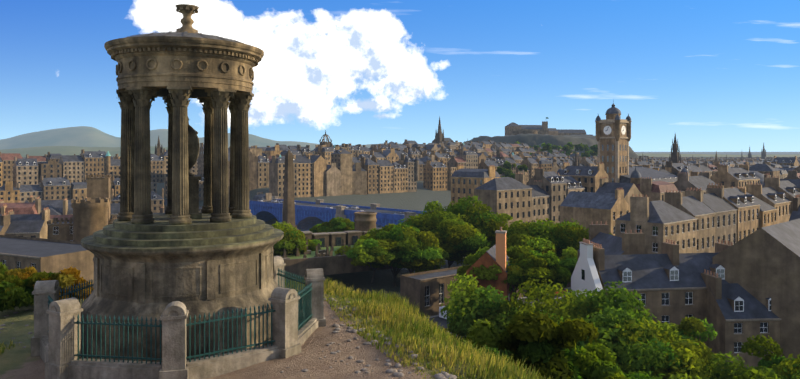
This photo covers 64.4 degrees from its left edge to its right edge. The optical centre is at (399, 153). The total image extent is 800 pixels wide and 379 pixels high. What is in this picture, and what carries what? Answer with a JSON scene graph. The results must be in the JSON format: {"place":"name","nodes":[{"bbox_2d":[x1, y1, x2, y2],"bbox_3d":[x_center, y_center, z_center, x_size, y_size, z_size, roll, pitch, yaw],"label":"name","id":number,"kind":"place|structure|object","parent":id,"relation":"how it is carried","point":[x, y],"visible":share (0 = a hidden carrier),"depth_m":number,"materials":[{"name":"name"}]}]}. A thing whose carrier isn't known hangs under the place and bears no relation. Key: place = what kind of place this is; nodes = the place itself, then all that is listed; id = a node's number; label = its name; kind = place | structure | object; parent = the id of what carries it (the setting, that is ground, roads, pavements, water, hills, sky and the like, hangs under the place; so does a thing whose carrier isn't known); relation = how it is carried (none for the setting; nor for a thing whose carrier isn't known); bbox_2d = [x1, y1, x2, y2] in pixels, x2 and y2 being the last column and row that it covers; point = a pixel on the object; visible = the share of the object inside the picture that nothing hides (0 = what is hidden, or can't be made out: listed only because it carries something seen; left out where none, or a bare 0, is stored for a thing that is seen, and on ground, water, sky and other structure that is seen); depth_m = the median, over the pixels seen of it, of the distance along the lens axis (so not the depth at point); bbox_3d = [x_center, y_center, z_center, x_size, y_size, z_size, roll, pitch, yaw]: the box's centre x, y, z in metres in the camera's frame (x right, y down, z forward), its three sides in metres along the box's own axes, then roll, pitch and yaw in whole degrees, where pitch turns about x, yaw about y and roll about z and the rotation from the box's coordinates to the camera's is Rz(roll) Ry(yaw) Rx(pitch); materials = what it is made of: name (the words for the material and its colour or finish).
{"place":"outdoors","nodes":[
{"label":"outdoors","id":0,"kind":"place"},
{"bbox_2d":[0,126,401,150],"bbox_3d":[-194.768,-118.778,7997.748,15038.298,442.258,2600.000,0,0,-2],"label":"hills","id":1,"kind":"structure","parent":0,"point":[83,136],"depth_m":7214.76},
{"bbox_2d":[0,137,799,378],"bbox_3d":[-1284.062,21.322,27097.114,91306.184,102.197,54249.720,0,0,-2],"label":"ground","id":2,"kind":"structure","parent":0,"point":[17,361],"depth_m":17.74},
{"bbox_2d":[31,256,325,378],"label":"monument fence stone","id":3,"kind":"object","parent":2,"relation":"on","point":[54,342],"visible":0.56,"depth_m":15.28,"materials":[{"name":"grey stone"}]},
{"bbox_2d":[48,268,312,363],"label":"monument railings","id":4,"kind":"object","parent":3,"relation":"attached to","point":[304,315],"visible":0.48,"depth_m":15.49,"materials":[{"name":"metal"}]},
{"bbox_2d":[81,4,283,361],"bbox_3d":[-6.205,0.714,18.517,5.560,10.020,5.560,0,0,-2],"label":"dugald stewart monument","id":5,"kind":"object","parent":2,"relation":"on","point":[215,254],"visible":0.98,"depth_m":16.85,"materials":[{"name":"stone"}]},
{"bbox_2d":[0,295,456,378],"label":"path stones","id":6,"kind":"object","parent":2,"relation":"on","point":[441,375],"visible":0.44,"depth_m":16.26,"materials":[{"name":"stone"}]},
{"bbox_2d":[0,277,552,378],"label":"grass","id":7,"kind":"structure","parent":2,"relation":"on","point":[406,317],"depth_m":18.34,"materials":[{"name":"green plant"}]},
{"bbox_2d":[249,196,445,230],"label":"bridge","id":8,"kind":"structure","parent":2,"relation":"on","point":[308,215],"depth_m":361.99,"materials":[{"name":"metal"}]},
{"bbox_2d":[0,174,781,367],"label":"buildings","id":9,"kind":"structure","parent":2,"relation":"on","point":[670,284],"depth_m":108.74,"materials":[{"name":"stone"}]},
{"bbox_2d":[0,139,799,359],"bbox_3d":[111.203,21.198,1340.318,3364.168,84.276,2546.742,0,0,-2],"label":"town buildings","id":10,"kind":"structure","parent":2,"relation":"on","point":[705,205],"depth_m":287.23,"materials":[{"name":"stone"}]},
{"bbox_2d":[0,262,799,378],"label":"hillside shrubs","id":11,"kind":"object","parent":2,"relation":"on","point":[601,334],"visible":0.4,"depth_m":61.45,"materials":[{"name":"green plant"}]},
{"bbox_2d":[99,117,765,235],"bbox_3d":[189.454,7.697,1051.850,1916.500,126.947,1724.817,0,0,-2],"label":"spires and domes","id":12,"kind":"object","parent":2,"relation":"on","point":[365,221],"visible":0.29,"depth_m":198.07,"materials":[{"name":"stone"}]},
{"bbox_2d":[271,196,612,299],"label":"trees","id":13,"kind":"object","parent":2,"relation":"on","point":[430,239],"visible":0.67,"depth_m":145.52,"materials":[{"name":"green plant"}]},
{"bbox_2d":[368,260,552,306],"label":"tree trunks","id":14,"kind":"object","parent":2,"relation":"on","point":[394,272],"visible":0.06,"depth_m":148.76,"materials":[{"name":"brown plant"}]},
{"bbox_2d":[496,141,597,178],"bbox_3d":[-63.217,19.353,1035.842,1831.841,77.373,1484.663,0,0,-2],"label":"distant trees","id":15,"kind":"object","parent":2,"relation":"on","point":[548,147],"visible":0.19,"depth_m":890.22,"materials":[{"name":"green plant"}]},
{"bbox_2d":[464,133,638,158],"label":"castle rock","id":16,"kind":"object","parent":2,"relation":"on","point":[531,140],"visible":0.17,"depth_m":1091.14,"materials":[{"name":"grey stone"}]},
{"bbox_2d":[505,117,592,135],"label":"castle","id":17,"kind":"structure","parent":16,"relation":"on","point":[512,128],"depth_m":1187.40,"materials":[{"name":"stone"}]},
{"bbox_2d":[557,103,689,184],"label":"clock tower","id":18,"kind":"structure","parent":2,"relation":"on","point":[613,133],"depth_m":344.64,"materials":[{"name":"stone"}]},
{"bbox_2d":[662,134,687,167],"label":"scott monument","id":19,"kind":"object","parent":2,"relation":"on","point":[675,157],"visible":0.29,"depth_m":608.33,"materials":[{"name":"stone"}]},
{"bbox_2d":[0,146,799,157],"bbox_3d":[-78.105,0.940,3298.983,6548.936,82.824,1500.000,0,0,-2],"label":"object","id":20,"kind":"structure","parent":0,"point":[61,150],"depth_m":2942.62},
{"bbox_2d":[0,0,799,151],"label":"sky","id":21,"kind":"structure","parent":0,"point":[715,75],"materials":[{"name":"blue"}]},
{"bbox_2d":[274,245,570,331],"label":"lawn and road","id":22,"kind":"structure","parent":0,"point":[442,321],"depth_m":139.53,"materials":[{"name":"green plant"}]},
{"bbox_2d":[439,287,566,318],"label":"road vehicles","id":23,"kind":"object","parent":22,"relation":"on","point":[563,289],"visible":0.04,"depth_m":119.50,"materials":[{"name":"white"}]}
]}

